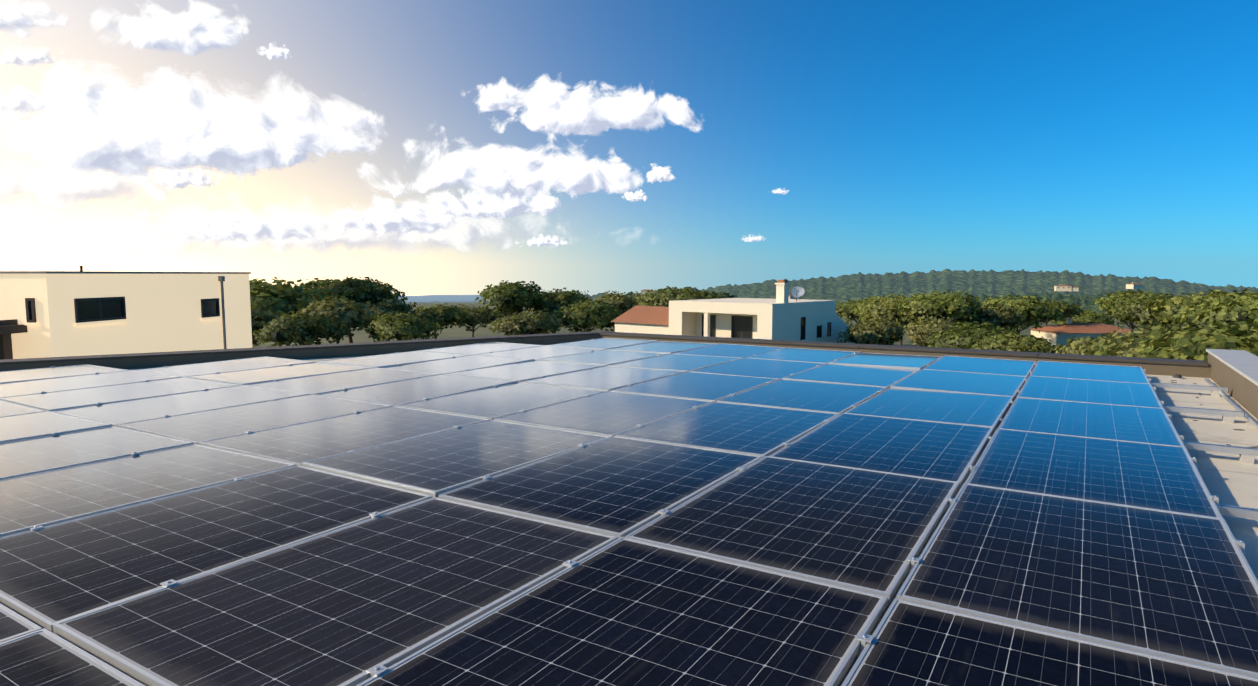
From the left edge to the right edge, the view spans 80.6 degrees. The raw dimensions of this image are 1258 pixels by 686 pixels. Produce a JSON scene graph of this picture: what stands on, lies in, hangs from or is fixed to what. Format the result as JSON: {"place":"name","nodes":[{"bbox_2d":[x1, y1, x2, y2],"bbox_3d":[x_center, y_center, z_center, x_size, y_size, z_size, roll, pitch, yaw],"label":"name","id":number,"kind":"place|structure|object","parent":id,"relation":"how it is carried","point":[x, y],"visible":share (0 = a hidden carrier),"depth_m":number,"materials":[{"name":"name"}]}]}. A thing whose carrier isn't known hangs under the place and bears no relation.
{"place":"outdoors","nodes":[
{"label":"outdoors","id":0,"kind":"place"},
{"bbox_2d":[0,85,48,113],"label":"cloud","id":1,"kind":"structure","parent":0,"point":[16,98],"depth_m":3225.12,"materials":[{"name":"white"}]},
{"bbox_2d":[0,0,67,37],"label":"cloud","id":2,"kind":"structure","parent":0,"point":[14,17],"depth_m":3159.08,"materials":[{"name":"white"}]},
{"bbox_2d":[0,44,77,65],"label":"cloud","id":3,"kind":"structure","parent":0,"point":[27,57],"depth_m":3196.53,"materials":[{"name":"white"}]},
{"bbox_2d":[0,158,219,212],"bbox_3d":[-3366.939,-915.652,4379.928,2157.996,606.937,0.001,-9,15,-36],"label":"cloud","id":4,"kind":"structure","parent":0,"point":[58,188],"depth_m":4412.99,"materials":[{"name":"white"}]},
{"bbox_2d":[0,64,282,180],"bbox_3d":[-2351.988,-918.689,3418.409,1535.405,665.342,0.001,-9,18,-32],"label":"cloud","id":5,"kind":"structure","parent":0,"point":[40,99],"depth_m":3234.59,"materials":[{"name":"white"}]},
{"bbox_2d":[134,165,220,188],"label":"cloud","id":6,"kind":"structure","parent":0,"point":[179,178],"depth_m":4542.90,"materials":[{"name":"white"}]},
{"bbox_2d":[91,0,285,80],"bbox_3d":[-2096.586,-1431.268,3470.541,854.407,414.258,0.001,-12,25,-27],"label":"cloud","id":7,"kind":"structure","parent":0,"point":[197,28],"depth_m":3459.13,"materials":[{"name":"white"}]},
{"bbox_2d":[0,60,390,180],"bbox_3d":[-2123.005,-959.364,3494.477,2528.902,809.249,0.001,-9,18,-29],"label":"cloud","id":8,"kind":"structure","parent":0,"point":[82,121],"depth_m":3382.22,"materials":[{"name":"white"}]},
{"bbox_2d":[84,197,381,242],"bbox_3d":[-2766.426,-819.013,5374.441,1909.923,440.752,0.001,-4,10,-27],"label":"cloud","id":9,"kind":"structure","parent":0,"point":[280,225],"depth_m":5331.73,"materials":[{"name":"white"}]},
{"bbox_2d":[116,100,374,168],"bbox_3d":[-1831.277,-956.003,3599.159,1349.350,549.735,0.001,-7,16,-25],"label":"cloud","id":10,"kind":"structure","parent":0,"point":[245,131],"depth_m":3554.88,"materials":[{"name":"white"}]},
{"bbox_2d":[1,205,543,253],"bbox_3d":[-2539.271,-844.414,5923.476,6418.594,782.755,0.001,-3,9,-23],"label":"cloud","id":11,"kind":"structure","parent":0,"point":[465,233],"depth_m":5908.27,"materials":[{"name":"white"}]},
{"bbox_2d":[258,43,288,59],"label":"cloud","id":12,"kind":"structure","parent":0,"point":[271,52],"depth_m":3743.97,"materials":[{"name":"white"}]},
{"bbox_2d":[302,190,501,235],"bbox_3d":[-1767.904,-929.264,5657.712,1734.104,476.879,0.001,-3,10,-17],"label":"cloud","id":13,"kind":"structure","parent":0,"point":[382,216],"depth_m":5639.17,"materials":[{"name":"white"}]},
{"bbox_2d":[398,295,487,301],"bbox_3d":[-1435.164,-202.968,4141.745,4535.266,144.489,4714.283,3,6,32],"label":"hill","id":14,"kind":"structure","parent":0,"point":[446,298],"depth_m":4538.74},
{"bbox_2d":[407,301,481,302],"bbox_3d":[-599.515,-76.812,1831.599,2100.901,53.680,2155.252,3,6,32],"label":"hill","id":15,"kind":"structure","parent":0,"point":[445,302],"depth_m":2106.66,"materials":[{"name":"blue"}]},
{"bbox_2d":[392,189,561,218],"bbox_3d":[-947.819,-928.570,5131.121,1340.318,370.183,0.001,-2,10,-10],"label":"cloud","id":16,"kind":"structure","parent":0,"point":[473,204],"depth_m":5121.73,"materials":[{"name":"white"}]},
{"bbox_2d":[476,77,519,111],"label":"cloud","id":17,"kind":"structure","parent":0,"point":[502,94],"depth_m":4306.74,"materials":[{"name":"white"}]},
{"bbox_2d":[358,127,642,202],"bbox_3d":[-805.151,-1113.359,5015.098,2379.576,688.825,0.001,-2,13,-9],"label":"cloud","id":18,"kind":"structure","parent":0,"point":[485,170],"depth_m":4970.89,"materials":[{"name":"white"}]},
{"bbox_2d":[515,234,567,245],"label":"cloud","id":19,"kind":"structure","parent":0,"point":[541,240],"depth_m":6399.98,"materials":[{"name":"white"}]},
{"bbox_2d":[490,105,646,135],"bbox_3d":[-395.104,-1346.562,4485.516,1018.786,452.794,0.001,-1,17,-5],"label":"cloud","id":20,"kind":"structure","parent":0,"point":[532,127],"depth_m":4472.83,"materials":[{"name":"white"}]},
{"bbox_2d":[507,147,662,201],"bbox_3d":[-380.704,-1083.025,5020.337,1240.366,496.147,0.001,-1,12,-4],"label":"cloud","id":21,"kind":"structure","parent":0,"point":[595,175],"depth_m":5011.84,"materials":[{"name":"white"}]},
{"bbox_2d":[477,75,700,135],"bbox_3d":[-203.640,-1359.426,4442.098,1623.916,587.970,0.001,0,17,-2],"label":"cloud","id":22,"kind":"structure","parent":0,"point":[548,104],"depth_m":4433.57,"materials":[{"name":"white"}]},
{"bbox_2d":[0,0,1257,295],"label":"sky","id":23,"kind":"structure","parent":0,"point":[1119,138],"materials":[{"name":"blue"}]},
{"bbox_2d":[622,189,646,201],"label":"cloud","id":24,"kind":"structure","parent":0,"point":[635,196],"depth_m":4904.81,"materials":[{"name":"white"}]},
{"bbox_2d":[642,163,674,190],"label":"cloud","id":25,"kind":"structure","parent":0,"point":[659,174],"depth_m":4872.19,"materials":[{"name":"white"}]},
{"bbox_2d":[252,301,1182,352],"bbox_3d":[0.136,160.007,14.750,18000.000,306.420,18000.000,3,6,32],"label":"ground","id":26,"kind":"structure","parent":0,"point":[361,336],"depth_m":165.96,"materials":[{"name":"green plant"}]},
{"bbox_2d":[0,266,251,359],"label":"house","id":27,"kind":"structure","parent":26,"relation":"on","point":[44,314],"depth_m":21.20,"materials":[{"name":"beige paint"}]},
{"bbox_2d":[251,303,287,347],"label":"tree","id":28,"kind":"object","parent":26,"relation":"on","point":[259,317],"visible":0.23,"depth_m":70.77,"materials":[{"name":"green plant"}]},
{"bbox_2d":[249,276,352,345],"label":"tree","id":29,"kind":"object","parent":26,"relation":"on","point":[278,297],"visible":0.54,"depth_m":83.52,"materials":[{"name":"green plant"}]},
{"bbox_2d":[253,311,352,346],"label":"bush","id":30,"kind":"object","parent":26,"relation":"on","point":[298,328],"visible":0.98,"depth_m":67.53,"materials":[{"name":"green plant"}]},
{"bbox_2d":[297,296,383,343],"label":"tree","id":31,"kind":"object","parent":26,"relation":"on","point":[354,314],"visible":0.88,"depth_m":81.10,"materials":[{"name":"green plant"}]},
{"bbox_2d":[300,276,407,342],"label":"tree","id":32,"kind":"object","parent":26,"relation":"on","point":[355,289],"visible":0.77,"depth_m":94.17,"materials":[{"name":"green plant"}]},
{"bbox_2d":[361,294,418,340],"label":"tree","id":33,"kind":"object","parent":26,"relation":"on","point":[387,304],"visible":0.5,"depth_m":94.21,"materials":[{"name":"green plant"}]},
{"bbox_2d":[364,311,443,341],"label":"bush","id":34,"kind":"object","parent":26,"relation":"on","point":[397,326],"visible":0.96,"depth_m":79.96,"materials":[{"name":"green plant"}]},
{"bbox_2d":[413,303,467,338],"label":"tree","id":35,"kind":"object","parent":26,"relation":"on","point":[446,316],"visible":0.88,"depth_m":104.74,"materials":[{"name":"green plant"}]},
{"bbox_2d":[454,304,504,336],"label":"tree","id":36,"kind":"object","parent":26,"relation":"on","point":[476,316],"visible":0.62,"depth_m":110.69,"materials":[{"name":"green plant"}]},
{"bbox_2d":[475,280,548,334],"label":"tree","id":37,"kind":"object","parent":26,"relation":"on","point":[511,298],"visible":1,"depth_m":96.31,"materials":[{"name":"green plant"}]},
{"bbox_2d":[486,309,563,334],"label":"bush","id":38,"kind":"object","parent":26,"relation":"on","point":[541,322],"visible":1,"depth_m":78.37,"materials":[{"name":"green plant"}]},
{"bbox_2d":[523,287,591,332],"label":"tree","id":39,"kind":"object","parent":26,"relation":"on","point":[556,299],"visible":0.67,"depth_m":101.27,"materials":[{"name":"green plant"}]},
{"bbox_2d":[548,299,621,331],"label":"tree","id":40,"kind":"object","parent":26,"relation":"on","point":[585,315],"visible":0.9,"depth_m":96.84,"materials":[{"name":"green plant"}]},
{"bbox_2d":[594,290,640,331],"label":"tree","id":41,"kind":"object","parent":26,"relation":"on","point":[625,303],"visible":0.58,"depth_m":127.25,"materials":[{"name":"green plant"}]},
{"bbox_2d":[0,331,1257,685],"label":"roof","id":42,"kind":"structure","parent":26,"relation":"on","point":[1230,479],"depth_m":9.41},
{"bbox_2d":[29,342,1257,676],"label":"rails and clamps","id":43,"kind":"object","parent":42,"relation":"on","point":[1245,454],"visible":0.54,"depth_m":5.06,"materials":[{"name":"metal"}]},
{"bbox_2d":[0,338,1257,685],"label":"solar panels","id":44,"kind":"object","parent":43,"relation":"on","point":[1082,534],"visible":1,"depth_m":3.40,"materials":[{"name":"black glass"}]},
{"bbox_2d":[1169,374,1257,447],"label":"roof services","id":45,"kind":"object","parent":42,"relation":"on","point":[1251,422],"visible":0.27,"depth_m":7.03,"materials":[{"name":"grey metal"}]},
{"bbox_2d":[628,291,644,302],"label":"tree","id":46,"kind":"object","parent":26,"relation":"on","point":[635,296],"visible":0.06,"depth_m":140.01,"materials":[{"name":"green plant"}]},
{"bbox_2d":[633,302,653,305],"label":"tree","id":47,"kind":"object","parent":26,"relation":"on","point":[643,304],"depth_m":108.09,"materials":[{"name":"green plant"}]},
{"bbox_2d":[634,286,736,306],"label":"tree","id":48,"kind":"object","parent":26,"relation":"on","point":[662,297],"visible":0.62,"depth_m":91.48,"materials":[{"name":"green plant"}]},
{"bbox_2d":[611,280,852,342],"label":"house","id":49,"kind":"structure","parent":26,"relation":"on","point":[782,316],"depth_m":66.40,"materials":[{"name":"white paint"}]},
{"bbox_2d":[836,300,863,325],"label":"tree","id":50,"kind":"object","parent":26,"relation":"on","point":[844,310],"visible":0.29,"depth_m":122.93,"materials":[{"name":"green plant"}]},
{"bbox_2d":[836,316,905,344],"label":"tree","id":51,"kind":"object","parent":26,"relation":"on","point":[882,332],"visible":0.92,"depth_m":65.81,"materials":[{"name":"green plant"}]},
{"bbox_2d":[850,294,904,342],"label":"tree","id":52,"kind":"object","parent":26,"relation":"on","point":[861,305],"visible":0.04,"depth_m":114.06,"materials":[{"name":"green plant"}]},
{"bbox_2d":[859,294,928,345],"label":"tree","id":53,"kind":"object","parent":26,"relation":"on","point":[877,308],"visible":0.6,"depth_m":91.50,"materials":[{"name":"green plant"}]},
{"bbox_2d":[903,316,956,346],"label":"tree","id":54,"kind":"object","parent":26,"relation":"on","point":[918,333],"visible":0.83,"depth_m":68.21,"materials":[{"name":"green plant"}]},
{"bbox_2d":[897,290,983,347],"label":"tree","id":55,"kind":"object","parent":26,"relation":"on","point":[938,305],"visible":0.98,"depth_m":85.97,"materials":[{"name":"green plant"}]},
{"bbox_2d":[927,321,1019,348],"bbox_3d":[29.560,0.803,63.709,7.981,5.409,7.301,0,5,2],"label":"tree","id":56,"kind":"object","parent":26,"relation":"on","point":[962,335],"visible":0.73,"depth_m":62.95,"materials":[{"name":"green plant"}]},
{"bbox_2d":[947,302,1025,328],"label":"tree","id":57,"kind":"object","parent":26,"relation":"on","point":[1000,315],"visible":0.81,"depth_m":88.61,"materials":[{"name":"green plant"}]},
{"bbox_2d":[965,330,1064,353],"bbox_3d":[27.409,1.570,53.645,6.684,4.800,6.807,-1,5,-13],"label":"tree","id":58,"kind":"object","parent":26,"relation":"on","point":[1007,341],"visible":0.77,"depth_m":52.63,"materials":[{"name":"green plant"}]},
{"bbox_2d":[982,294,1065,332],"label":"tree","id":59,"kind":"object","parent":26,"relation":"on","point":[1031,309],"visible":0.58,"depth_m":115.97,"materials":[{"name":"green plant"}]},
{"bbox_2d":[1038,299,1086,326],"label":"tree","id":60,"kind":"object","parent":26,"relation":"on","point":[1069,310],"visible":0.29,"depth_m":126.97,"materials":[{"name":"green plant"}]},
{"bbox_2d":[1054,285,1078,290],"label":"building","id":61,"kind":"structure","parent":26,"relation":"on","point":[1063,288],"depth_m":856.69,"materials":[{"name":"beige paint"}]},
{"bbox_2d":[1030,318,1133,347],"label":"villa","id":62,"kind":"object","parent":26,"relation":"on","point":[1061,334],"visible":0.23,"depth_m":125.16,"materials":[{"name":"beige paint"}]},
{"bbox_2d":[1048,310,1115,324],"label":"tree","id":63,"kind":"object","parent":26,"relation":"on","point":[1092,316],"visible":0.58,"depth_m":148.64,"materials":[{"name":"green plant"}]},
{"bbox_2d":[1050,327,1147,354],"bbox_3d":[26.949,1.834,40.744,5.890,5.596,6.002,1,5,10],"label":"tree","id":64,"kind":"object","parent":26,"relation":"on","point":[1074,347],"visible":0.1,"depth_m":41.06,"materials":[{"name":"green plant"}]},
{"bbox_2d":[1093,289,1166,331],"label":"tree","id":65,"kind":"object","parent":26,"relation":"on","point":[1119,298],"visible":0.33,"depth_m":98.72,"materials":[{"name":"green plant"}]},
{"bbox_2d":[1088,320,1218,356],"bbox_3d":[25.003,1.912,34.455,6.572,6.028,5.738,4,7,37],"label":"tree","id":66,"kind":"object","parent":26,"relation":"on","point":[1122,343],"visible":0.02,"depth_m":34.40,"materials":[{"name":"green plant"}]},
{"bbox_2d":[1113,292,1195,331],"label":"tree","id":67,"kind":"object","parent":26,"relation":"on","point":[1133,311],"visible":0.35,"depth_m":88.16,"materials":[{"name":"green plant"}]},
{"bbox_2d":[1086,321,1257,362],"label":"tree","id":68,"kind":"object","parent":26,"relation":"on","point":[1189,344],"visible":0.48,"depth_m":28.20,"materials":[{"name":"green plant"}]},
{"bbox_2d":[1141,288,1256,324],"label":"tree","id":69,"kind":"object","parent":26,"relation":"on","point":[1166,310],"visible":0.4,"depth_m":79.22,"materials":[{"name":"green plant"}]},
{"bbox_2d":[1140,327,1257,355],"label":"tree","id":70,"kind":"object","parent":26,"relation":"on","point":[1254,328],"depth_m":31.26,"materials":[{"name":"green plant"}]},
{"bbox_2d":[1171,292,1257,331],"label":"tree","id":71,"kind":"object","parent":26,"relation":"on","point":[1231,310],"visible":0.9,"depth_m":71.38,"materials":[{"name":"green plant"}]},
{"bbox_2d":[742,236,762,241],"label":"cloud","id":72,"kind":"structure","parent":0,"point":[751,239],"depth_m":6351.19,"materials":[{"name":"white"}]},
{"bbox_2d":[772,188,788,194],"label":"cloud","id":73,"kind":"structure","parent":0,"point":[778,191],"depth_m":6246.36,"materials":[{"name":"white"}]},
{"bbox_2d":[789,294,800,298],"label":"villa hill","id":74,"kind":"structure","parent":0,"point":[791,297],"depth_m":873.79,"materials":[{"name":"beige paint"}]},
{"bbox_2d":[483,269,1257,303],"bbox_3d":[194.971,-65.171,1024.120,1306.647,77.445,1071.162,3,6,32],"label":"hill","id":75,"kind":"structure","parent":0,"point":[860,286],"depth_m":1045.20,"materials":[{"name":"green plant"}]},
{"bbox_2d":[843,292,1111,317],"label":"hill","id":76,"kind":"structure","parent":0,"point":[1085,302],"depth_m":488.90,"materials":[{"name":"green plant"}]},
{"bbox_2d":[1126,282,1144,288],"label":"building","id":77,"kind":"structure","parent":0,"point":[1132,285],"depth_m":863.38,"materials":[{"name":"beige paint"}]}
]}

